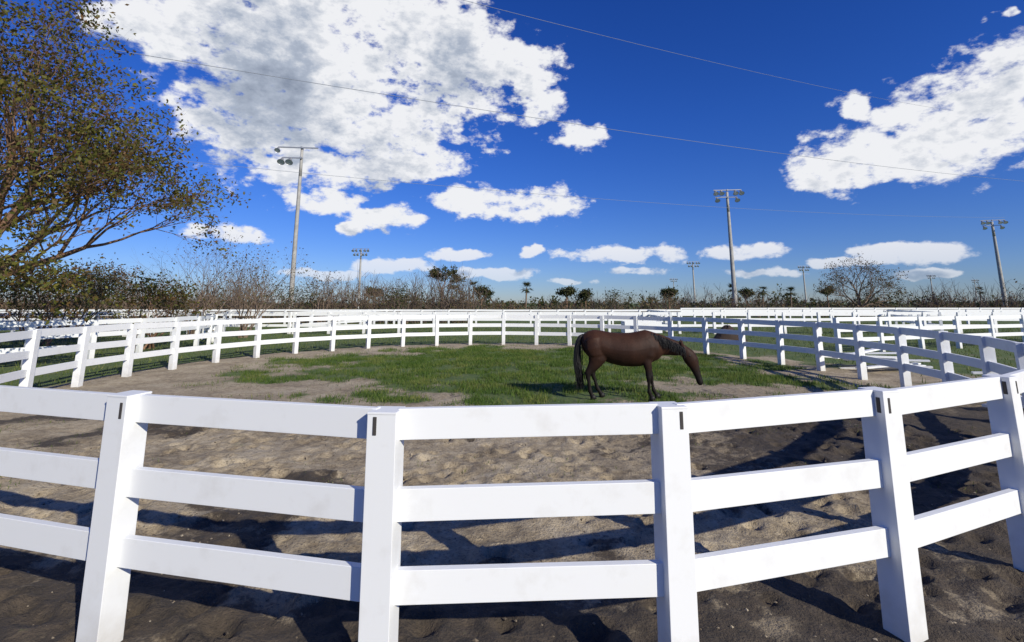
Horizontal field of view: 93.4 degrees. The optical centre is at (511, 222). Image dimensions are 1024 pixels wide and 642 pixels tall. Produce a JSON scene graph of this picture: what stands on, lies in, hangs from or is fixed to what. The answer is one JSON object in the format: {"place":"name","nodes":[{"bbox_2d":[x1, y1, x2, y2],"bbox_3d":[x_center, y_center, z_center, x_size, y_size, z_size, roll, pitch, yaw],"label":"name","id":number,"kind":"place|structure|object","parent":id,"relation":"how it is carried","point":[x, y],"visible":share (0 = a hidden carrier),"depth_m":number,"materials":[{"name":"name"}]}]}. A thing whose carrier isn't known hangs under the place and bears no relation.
{"place":"outdoors","nodes":[
{"label":"outdoors","id":0,"kind":"place"},
{"bbox_2d":[26,144,932,216],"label":"power line","id":1,"kind":"object","parent":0,"point":[509,191],"visible":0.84,"depth_m":43.97,"materials":[{"name":"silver metal"}]},
{"bbox_2d":[0,303,1023,641],"bbox_3d":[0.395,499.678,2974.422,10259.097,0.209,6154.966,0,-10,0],"label":"ground","id":2,"kind":"structure","parent":0,"point":[978,591],"depth_m":4.34,"materials":[{"name":"soil"}]},
{"bbox_2d":[0,243,29,313],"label":"shrub","id":3,"kind":"object","parent":2,"relation":"on","point":[9,286],"visible":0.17,"depth_m":25.06,"materials":[{"name":"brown plant"}]},
{"bbox_2d":[0,256,136,345],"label":"shrub","id":4,"kind":"object","parent":2,"relation":"on","point":[25,301],"visible":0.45,"depth_m":22.10,"materials":[{"name":"green plant"}]},
{"bbox_2d":[0,250,153,338],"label":"shrub","id":5,"kind":"object","parent":2,"relation":"on","point":[115,274],"visible":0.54,"depth_m":26.87,"materials":[{"name":"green plant"}]},
{"bbox_2d":[0,313,217,367],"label":"fence","id":6,"kind":"object","parent":2,"relation":"on","point":[27,324],"visible":0.5,"depth_m":17.32,"materials":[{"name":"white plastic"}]},
{"bbox_2d":[0,0,250,324],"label":"broadleaf tree","id":7,"kind":"object","parent":2,"relation":"on","point":[79,181],"visible":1,"depth_m":14.38,"materials":[{"name":"green plant"}]},
{"bbox_2d":[91,263,221,349],"bbox_3d":[-15.547,3.655,20.904,5.338,3.755,5.407,0,-10,0],"label":"shrub","id":8,"kind":"object","parent":2,"relation":"on","point":[151,289],"visible":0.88,"depth_m":20.88,"materials":[{"name":"green plant"}]},
{"bbox_2d":[174,276,236,311],"bbox_3d":[-28.814,7.180,45.447,5.635,4.883,5.614,6,-11,-30],"label":"shrub","id":9,"kind":"object","parent":2,"relation":"on","point":[207,295],"visible":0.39,"depth_m":45.60,"materials":[{"name":"brown plant"}]},
{"bbox_2d":[131,232,296,334],"bbox_3d":[-17.074,3.418,27.169,8.011,6.274,8.758,-9,-13,44],"label":"shrub","id":10,"kind":"object","parent":2,"relation":"on","point":[199,305],"visible":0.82,"depth_m":27.05,"materials":[{"name":"brown plant"}]},
{"bbox_2d":[206,277,272,317],"bbox_3d":[-24.798,7.155,43.628,5.900,4.338,5.570,0,-10,0],"label":"shrub","id":11,"kind":"object","parent":2,"relation":"on","point":[231,306],"visible":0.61,"depth_m":43.59,"materials":[{"name":"brown plant"}]},
{"bbox_2d":[0,260,491,323],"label":"brush hedge","id":12,"kind":"object","parent":2,"relation":"on","point":[432,302],"visible":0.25,"depth_m":47.73,"materials":[{"name":"brown plant"}]},
{"bbox_2d":[208,237,330,337],"bbox_3d":[-14.382,3.778,27.799,6.778,5.771,7.759,0,-10,0],"label":"shrub","id":13,"kind":"object","parent":2,"relation":"on","point":[243,327],"visible":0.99,"depth_m":27.32,"materials":[{"name":"brown plant"}]},
{"bbox_2d":[268,281,321,323],"bbox_3d":[-20.025,7.458,45.059,5.823,4.216,4.600,-8,-13,41],"label":"shrub","id":14,"kind":"object","parent":2,"relation":"on","point":[295,298],"visible":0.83,"depth_m":45.20,"materials":[{"name":"brown plant"}]},
{"bbox_2d":[274,146,317,308],"bbox_3d":[-28.092,1.093,61.121,5.296,22.420,1.411,3,-10,-16],"label":"floodlight pole","id":15,"kind":"object","parent":2,"relation":"on","point":[296,224],"visible":0.95,"depth_m":61.96,"materials":[{"name":"metal"}]},
{"bbox_2d":[298,270,357,322],"bbox_3d":[-17.404,7.047,45.267,4.660,5.079,5.765,-9,-13,43],"label":"shrub","id":16,"kind":"object","parent":2,"relation":"on","point":[317,298],"visible":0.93,"depth_m":44.85,"materials":[{"name":"brown plant"}]},
{"bbox_2d":[287,309,387,333],"bbox_3d":[-12.501,7.429,36.271,0.168,1.622,12.534,-2,-10,14],"label":"paddock fence","id":17,"kind":"object","parent":2,"relation":"on","point":[311,315],"visible":0.48,"depth_m":36.23,"materials":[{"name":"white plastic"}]},
{"bbox_2d":[351,248,368,307],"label":"floodlight pole","id":18,"kind":"object","parent":2,"relation":"on","point":[361,255],"visible":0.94,"depth_m":179.57,"materials":[{"name":"metal"}]},
{"bbox_2d":[335,281,387,322],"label":"shrub","id":19,"kind":"object","parent":2,"relation":"on","point":[372,304],"visible":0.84,"depth_m":46.01,"materials":[{"name":"brown plant"}]},
{"bbox_2d":[362,285,384,300],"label":"tree","id":20,"kind":"object","parent":2,"relation":"on","point":[372,290],"visible":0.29,"depth_m":104.52,"materials":[{"name":"brown plant"}]},
{"bbox_2d":[378,279,431,323],"bbox_3d":[-9.929,7.525,45.842,4.146,4.345,6.048,-6,-11,34],"label":"shrub","id":21,"kind":"object","parent":2,"relation":"on","point":[403,301],"visible":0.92,"depth_m":45.36,"materials":[{"name":"brown plant"}]},
{"bbox_2d":[427,264,467,292],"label":"slender tree","id":22,"kind":"object","parent":2,"relation":"on","point":[444,269],"visible":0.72,"depth_m":89.57,"materials":[{"name":"green plant"}]},
{"bbox_2d":[444,289,474,322],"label":"shrub","id":23,"kind":"object","parent":2,"relation":"on","point":[456,301],"visible":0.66,"depth_m":47.47,"materials":[{"name":"brown plant"}]},
{"bbox_2d":[473,285,494,308],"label":"slender tree","id":24,"kind":"object","parent":2,"relation":"on","point":[489,293],"visible":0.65,"depth_m":98.98,"materials":[{"name":"green plant"}]},
{"bbox_2d":[0,382,976,492],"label":"weeds","id":25,"kind":"object","parent":2,"relation":"on","point":[474,456],"visible":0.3,"depth_m":6.54,"materials":[{"name":"green plant"}]},
{"bbox_2d":[1,415,1019,641],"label":"soil clods","id":26,"kind":"object","parent":2,"relation":"on","point":[504,618],"visible":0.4,"depth_m":3.96,"materials":[{"name":"brown soil"}]},
{"bbox_2d":[0,322,1022,386],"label":"rough grass","id":27,"kind":"structure","parent":2,"relation":"on","point":[509,337],"depth_m":23.84,"materials":[{"name":"green plant"}]},
{"bbox_2d":[0,315,1023,641],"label":"round pen fence","id":28,"kind":"object","parent":2,"relation":"on","point":[112,549],"visible":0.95,"depth_m":2.70,"materials":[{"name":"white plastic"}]},
{"bbox_2d":[0,312,1023,333],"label":"paddock fence","id":29,"kind":"object","parent":2,"relation":"on","point":[714,325],"visible":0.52,"depth_m":30.39,"materials":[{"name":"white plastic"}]},
{"bbox_2d":[0,309,1023,324],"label":"paddock fence","id":30,"kind":"object","parent":2,"relation":"on","point":[695,315],"visible":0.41,"depth_m":42.24,"materials":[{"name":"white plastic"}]},
{"bbox_2d":[3,280,1023,308],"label":"distant trees","id":31,"kind":"object","parent":2,"relation":"on","point":[682,299],"visible":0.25,"depth_m":184.17,"materials":[{"name":"green plant"}]},
{"bbox_2d":[521,281,533,308],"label":"palm tree","id":32,"kind":"object","parent":2,"relation":"on","point":[527,284],"visible":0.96,"depth_m":106.64,"materials":[{"name":"green plant"}]},
{"bbox_2d":[554,283,578,307],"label":"tree","id":33,"kind":"object","parent":2,"relation":"on","point":[568,291],"visible":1,"depth_m":108.42,"materials":[{"name":"green plant"}]},
{"bbox_2d":[574,288,594,309],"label":"tree","id":34,"kind":"object","parent":2,"relation":"on","point":[583,293],"visible":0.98,"depth_m":111.30,"materials":[{"name":"green plant"}]},
{"bbox_2d":[599,289,635,311],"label":"shrub","id":35,"kind":"object","parent":2,"relation":"on","point":[614,300],"visible":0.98,"depth_m":59.94,"materials":[{"name":"brown plant"}]},
{"bbox_2d":[573,330,702,400],"bbox_3d":[2.503,2.845,9.684,2.528,1.356,0.588,-1,-10,6],"label":"horse","id":36,"kind":"object","parent":2,"relation":"on","point":[645,348],"visible":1,"depth_m":9.56},
{"bbox_2d":[621,321,661,332],"bbox_3d":[6.400,5.393,23.837,1.860,1.030,0.760,0,-10,0],"label":"water trough","id":37,"kind":"object","parent":2,"relation":"on","point":[649,323],"visible":0.5,"depth_m":23.52,"materials":[{"name":"white plastic"}]},
{"bbox_2d":[648,310,671,331],"bbox_3d":[11.004,7.428,36.267,0.169,1.621,12.324,-2,-10,9],"label":"paddock fence","id":38,"kind":"object","parent":2,"relation":"on","point":[670,314],"visible":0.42,"depth_m":34.35,"materials":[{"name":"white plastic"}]},
{"bbox_2d":[646,292,686,316],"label":"shrub","id":39,"kind":"object","parent":2,"relation":"on","point":[665,303],"visible":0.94,"depth_m":61.45,"materials":[{"name":"brown plant"}]},
{"bbox_2d":[659,286,680,308],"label":"tree","id":40,"kind":"object","parent":2,"relation":"on","point":[665,291],"visible":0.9,"depth_m":110.48,"materials":[{"name":"green plant"}]},
{"bbox_2d":[670,278,677,297],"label":"floodlight pole","id":41,"kind":"object","parent":2,"relation":"on","point":[673,280],"visible":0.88,"depth_m":396.87,"materials":[{"name":"metal"}]},
{"bbox_2d":[687,261,699,306],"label":"floodlight pole","id":42,"kind":"object","parent":2,"relation":"on","point":[693,276],"visible":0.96,"depth_m":235.72,"materials":[{"name":"metal"}]},
{"bbox_2d":[713,189,743,307],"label":"floodlight pole","id":43,"kind":"object","parent":2,"relation":"on","point":[732,265],"visible":0.98,"depth_m":85.65,"materials":[{"name":"metal"}]},
{"bbox_2d":[713,324,747,340],"bbox_3d":[11.212,5.703,25.015,1.808,0.848,1.349,0,-10,0],"label":"soil mound","id":44,"kind":"object","parent":2,"relation":"on","point":[726,336],"visible":0.59,"depth_m":24.59,"materials":[{"name":"brown soil"}]},
{"bbox_2d":[446,268,1023,317],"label":"brush hedge","id":45,"kind":"object","parent":2,"relation":"on","point":[974,304],"visible":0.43,"depth_m":71.67,"materials":[{"name":"brown plant"}]},
{"bbox_2d":[738,287,755,301],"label":"tree","id":46,"kind":"object","parent":2,"relation":"on","point":[746,290],"visible":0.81,"depth_m":116.24,"materials":[{"name":"green plant"}]},
{"bbox_2d":[733,285,777,317],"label":"shrub","id":47,"kind":"object","parent":2,"relation":"on","point":[754,300],"visible":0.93,"depth_m":65.10,"materials":[{"name":"brown plant"}]},
{"bbox_2d":[758,286,767,307],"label":"palm tree","id":48,"kind":"object","parent":2,"relation":"on","point":[762,292],"visible":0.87,"depth_m":118.34,"materials":[{"name":"green plant"}]},
{"bbox_2d":[784,286,796,306],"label":"palm tree","id":49,"kind":"object","parent":2,"relation":"on","point":[791,289],"visible":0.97,"depth_m":118.47,"materials":[{"name":"green plant"}]},
{"bbox_2d":[798,266,809,300],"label":"floodlight pole","id":50,"kind":"object","parent":2,"relation":"on","point":[803,267],"visible":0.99,"depth_m":263.43,"materials":[{"name":"metal"}]},
{"bbox_2d":[815,288,834,306],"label":"tree","id":51,"kind":"object","parent":2,"relation":"on","point":[823,292],"visible":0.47,"depth_m":128.28,"materials":[{"name":"green plant"}]},
{"bbox_2d":[680,308,1023,317],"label":"paddock fence","id":52,"kind":"object","parent":2,"relation":"on","point":[844,311],"visible":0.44,"depth_m":57.72,"materials":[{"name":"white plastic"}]},
{"bbox_2d":[813,250,909,316],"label":"bare tree","id":53,"kind":"object","parent":2,"relation":"on","point":[864,287],"visible":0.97,"depth_m":69.69,"materials":[{"name":"brown plant"}]},
{"bbox_2d":[824,348,932,368],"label":"fallen fence rails","id":54,"kind":"object","parent":2,"relation":"on","point":[893,358],"visible":0.36,"depth_m":13.85,"materials":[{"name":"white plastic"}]},
{"bbox_2d":[887,310,943,330],"bbox_3d":[29.995,7.431,36.277,0.172,1.621,13.575,-5,-11,26],"label":"paddock fence","id":55,"kind":"object","parent":2,"relation":"on","point":[918,315],"visible":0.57,"depth_m":36.31,"materials":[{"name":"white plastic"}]},
{"bbox_2d":[832,315,1023,352],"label":"paddock fence","id":56,"kind":"object","parent":2,"relation":"on","point":[991,326],"visible":0.69,"depth_m":20.37,"materials":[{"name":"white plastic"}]},
{"bbox_2d":[926,275,935,294],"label":"floodlight pole","id":57,"kind":"object","parent":2,"relation":"on","point":[930,276],"visible":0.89,"depth_m":347.48,"materials":[{"name":"metal"}]},
{"bbox_2d":[971,280,978,299],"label":"floodlight pole","id":58,"kind":"object","parent":2,"relation":"on","point":[974,281],"visible":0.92,"depth_m":416.30,"materials":[{"name":"metal"}]},
{"bbox_2d":[977,285,986,303],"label":"palm tree","id":59,"kind":"object","parent":2,"relation":"on","point":[980,292],"visible":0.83,"depth_m":144.16,"materials":[{"name":"green plant"}]},
{"bbox_2d":[971,371,1000,374],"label":"fallen fence rails","id":60,"kind":"object","parent":2,"relation":"on","point":[977,372],"visible":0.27,"depth_m":11.51,"materials":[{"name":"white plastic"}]},
{"bbox_2d":[980,219,1007,307],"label":"floodlight pole","id":61,"kind":"object","parent":2,"relation":"on","point":[998,262],"visible":0.98,"depth_m":117.17,"materials":[{"name":"metal"}]},
{"bbox_2d":[0,0,1023,302],"label":"sky","id":62,"kind":"structure","parent":0,"point":[965,58],"materials":[{"name":"blue"}]},
{"bbox_2d":[8,32,1017,180],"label":"power line","id":63,"kind":"object","parent":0,"point":[487,110],"visible":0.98,"depth_m":25.01,"materials":[{"name":"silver metal"}]},
{"bbox_2d":[181,344,895,419],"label":"grass","id":64,"kind":"structure","parent":0,"point":[521,355],"depth_m":12.89,"materials":[{"name":"green plant"}]},
{"bbox_2d":[464,0,951,110],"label":"power line","id":65,"kind":"object","parent":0,"point":[671,52],"visible":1,"depth_m":19.11,"materials":[{"name":"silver metal"}]}
]}

